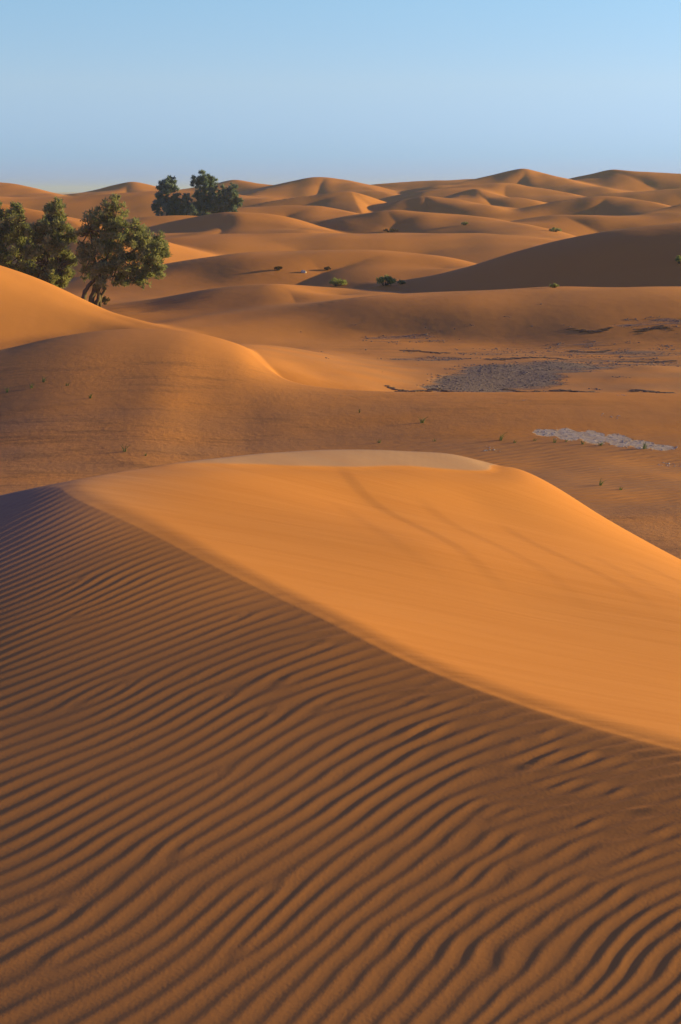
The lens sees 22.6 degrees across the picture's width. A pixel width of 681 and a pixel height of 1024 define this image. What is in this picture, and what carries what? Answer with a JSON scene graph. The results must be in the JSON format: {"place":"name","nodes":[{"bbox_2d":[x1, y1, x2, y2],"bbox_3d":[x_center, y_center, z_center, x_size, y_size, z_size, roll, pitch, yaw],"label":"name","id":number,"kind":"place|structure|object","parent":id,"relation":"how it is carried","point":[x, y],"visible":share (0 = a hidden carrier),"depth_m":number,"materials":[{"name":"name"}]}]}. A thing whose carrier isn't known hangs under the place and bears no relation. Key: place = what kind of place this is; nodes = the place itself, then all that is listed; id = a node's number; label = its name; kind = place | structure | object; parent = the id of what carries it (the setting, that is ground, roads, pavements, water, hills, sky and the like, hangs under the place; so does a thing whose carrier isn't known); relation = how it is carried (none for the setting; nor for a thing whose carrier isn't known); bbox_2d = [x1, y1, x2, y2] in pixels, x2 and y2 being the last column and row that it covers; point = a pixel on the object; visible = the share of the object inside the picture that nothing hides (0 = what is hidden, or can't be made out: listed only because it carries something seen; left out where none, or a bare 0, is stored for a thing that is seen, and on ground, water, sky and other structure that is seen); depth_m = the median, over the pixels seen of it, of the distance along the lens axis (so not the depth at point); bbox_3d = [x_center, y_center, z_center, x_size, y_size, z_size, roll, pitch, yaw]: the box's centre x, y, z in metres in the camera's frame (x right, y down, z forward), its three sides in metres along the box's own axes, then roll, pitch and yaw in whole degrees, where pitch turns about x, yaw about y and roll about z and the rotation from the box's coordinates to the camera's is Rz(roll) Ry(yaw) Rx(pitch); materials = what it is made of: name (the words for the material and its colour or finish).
{"place":"outdoors","nodes":[
{"label":"outdoors","id":0,"kind":"place"},
{"bbox_2d":[0,449,680,1023],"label":"sand dune","id":1,"kind":"structure","parent":0,"point":[344,737],"depth_m":8.64,"materials":[{"name":"orange sand"}]},
{"bbox_2d":[0,169,680,558],"bbox_3d":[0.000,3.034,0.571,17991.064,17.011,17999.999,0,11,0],"label":"desert ground","id":2,"kind":"structure","parent":0,"point":[216,337],"depth_m":84.65,"materials":[{"name":"orange sand"}]},
{"bbox_2d":[0,201,36,271],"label":"tamarisk tree","id":3,"kind":"object","parent":2,"relation":"on","point":[12,231],"visible":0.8,"depth_m":107.36,"materials":[{"name":"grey plant"}]},
{"bbox_2d":[20,196,80,288],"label":"tamarisk tree","id":4,"kind":"object","parent":2,"relation":"on","point":[48,234],"visible":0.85,"depth_m":106.45,"materials":[{"name":"green plant"}]},
{"bbox_2d":[101,296,109,304],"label":"dry bush","id":5,"kind":"object","parent":2,"relation":"on","point":[104,299],"visible":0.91,"depth_m":111.30,"materials":[{"name":"green plant"}]},
{"bbox_2d":[73,193,172,306],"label":"tamarisk tree","id":6,"kind":"object","parent":2,"relation":"on","point":[111,222],"visible":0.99,"depth_m":105.38,"materials":[{"name":"green plant"}]},
{"bbox_2d":[150,175,181,215],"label":"tamarisk tree","id":7,"kind":"object","parent":2,"relation":"on","point":[167,204],"visible":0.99,"depth_m":231.59,"materials":[{"name":"green plant"}]},
{"bbox_2d":[175,193,202,215],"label":"tamarisk tree","id":8,"kind":"object","parent":2,"relation":"on","point":[186,207],"visible":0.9,"depth_m":230.93,"materials":[{"name":"green plant"}]},
{"bbox_2d":[189,169,221,215],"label":"tamarisk tree","id":9,"kind":"object","parent":2,"relation":"on","point":[208,183],"visible":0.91,"depth_m":233.30,"materials":[{"name":"green plant"}]},
{"bbox_2d":[206,182,243,213],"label":"tamarisk tree","id":10,"kind":"object","parent":2,"relation":"on","point":[229,200],"visible":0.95,"depth_m":232.78,"materials":[{"name":"green plant"}]},
{"bbox_2d":[329,277,347,285],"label":"desert shrub","id":11,"kind":"object","parent":2,"relation":"on","point":[333,281],"visible":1,"depth_m":125.06,"materials":[{"name":"green plant"}]},
{"bbox_2d":[376,275,395,285],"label":"desert shrub","id":12,"kind":"object","parent":2,"relation":"on","point":[388,279],"visible":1,"depth_m":117.31,"materials":[{"name":"green plant"}]},
{"bbox_2d":[383,228,398,231],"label":"desert shrub","id":13,"kind":"object","parent":2,"relation":"on","point":[392,230],"visible":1,"depth_m":208.61,"materials":[{"name":"green plant"}]},
{"bbox_2d":[385,385,426,391],"bbox_3d":[2.439,-4.558,63.539,1.587,0.202,1.265,0,11,0],"label":"clay ledge","id":14,"kind":"object","parent":2,"relation":"on","point":[398,390],"visible":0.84,"depth_m":63.47,"materials":[{"name":"brown soil"}]},
{"bbox_2d":[400,350,448,353],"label":"clay ledge","id":15,"kind":"object","parent":2,"relation":"on","point":[424,351],"visible":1,"depth_m":80.56,"materials":[{"name":"brown soil"}]},
{"bbox_2d":[426,388,454,391],"bbox_3d":[3.658,-4.607,64.382,1.172,0.092,0.993,-2,11,-9],"label":"clay ledge","id":16,"kind":"object","parent":2,"relation":"on","point":[436,389],"visible":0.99,"depth_m":64.36,"materials":[{"name":"brown soil"}]},
{"bbox_2d":[502,388,541,391],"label":"clay ledge","id":17,"kind":"object","parent":2,"relation":"on","point":[516,390],"visible":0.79,"depth_m":65.52,"materials":[{"name":"brown soil"}]},
{"bbox_2d":[485,356,566,359],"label":"clay ledge","id":18,"kind":"object","parent":2,"relation":"on","point":[511,358],"visible":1,"depth_m":76.81,"materials":[{"name":"brown soil"}]},
{"bbox_2d":[549,283,558,287],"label":"desert shrub","id":19,"kind":"object","parent":2,"relation":"on","point":[554,285],"visible":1,"depth_m":99.25,"materials":[{"name":"green plant"}]},
{"bbox_2d":[549,227,561,231],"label":"desert shrub","id":20,"kind":"object","parent":2,"relation":"on","point":[553,229],"visible":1,"depth_m":199.87,"materials":[{"name":"green plant"}]},
{"bbox_2d":[549,389,599,392],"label":"clay ledge","id":21,"kind":"object","parent":2,"relation":"on","point":[570,390],"visible":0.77,"depth_m":65.26,"materials":[{"name":"brown soil"}]},
{"bbox_2d":[484,413,680,466],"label":"pale pebbles","id":22,"kind":"object","parent":2,"relation":"on","point":[603,443],"visible":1,"depth_m":49.98,"materials":[{"name":"stone"}]},
{"bbox_2d":[569,350,610,352],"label":"clay ledge","id":23,"kind":"object","parent":2,"relation":"on","point":[588,351],"visible":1,"depth_m":80.19,"materials":[{"name":"brown soil"}]},
{"bbox_2d":[568,327,611,332],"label":"clay ledge","id":24,"kind":"object","parent":2,"relation":"on","point":[587,331],"visible":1,"depth_m":85.02,"materials":[{"name":"brown soil"}]},
{"bbox_2d":[620,360,675,362],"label":"clay ledge","id":25,"kind":"object","parent":2,"relation":"on","point":[650,361],"visible":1,"depth_m":75.82,"materials":[{"name":"brown soil"}]},
{"bbox_2d":[629,389,673,392],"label":"clay ledge","id":26,"kind":"object","parent":2,"relation":"on","point":[637,390],"visible":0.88,"depth_m":65.01,"materials":[{"name":"brown soil"}]},
{"bbox_2d":[638,325,670,333],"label":"clay ledge","id":27,"kind":"object","parent":2,"relation":"on","point":[655,327],"visible":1,"depth_m":84.89,"materials":[{"name":"brown soil"}]},
{"bbox_2d":[675,255,680,263],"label":"desert shrub","id":28,"kind":"object","parent":2,"relation":"on","point":[678,258],"visible":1,"depth_m":109.05,"materials":[{"name":"green plant"}]},
{"bbox_2d":[0,0,680,191],"label":"sky","id":29,"kind":"structure","parent":0,"point":[95,94],"materials":[{"name":"blue"}]},
{"bbox_2d":[318,298,679,391],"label":"gravel","id":30,"kind":"structure","parent":0,"point":[521,373],"depth_m":73.48,"materials":[{"name":"grey gravel"}]}
]}

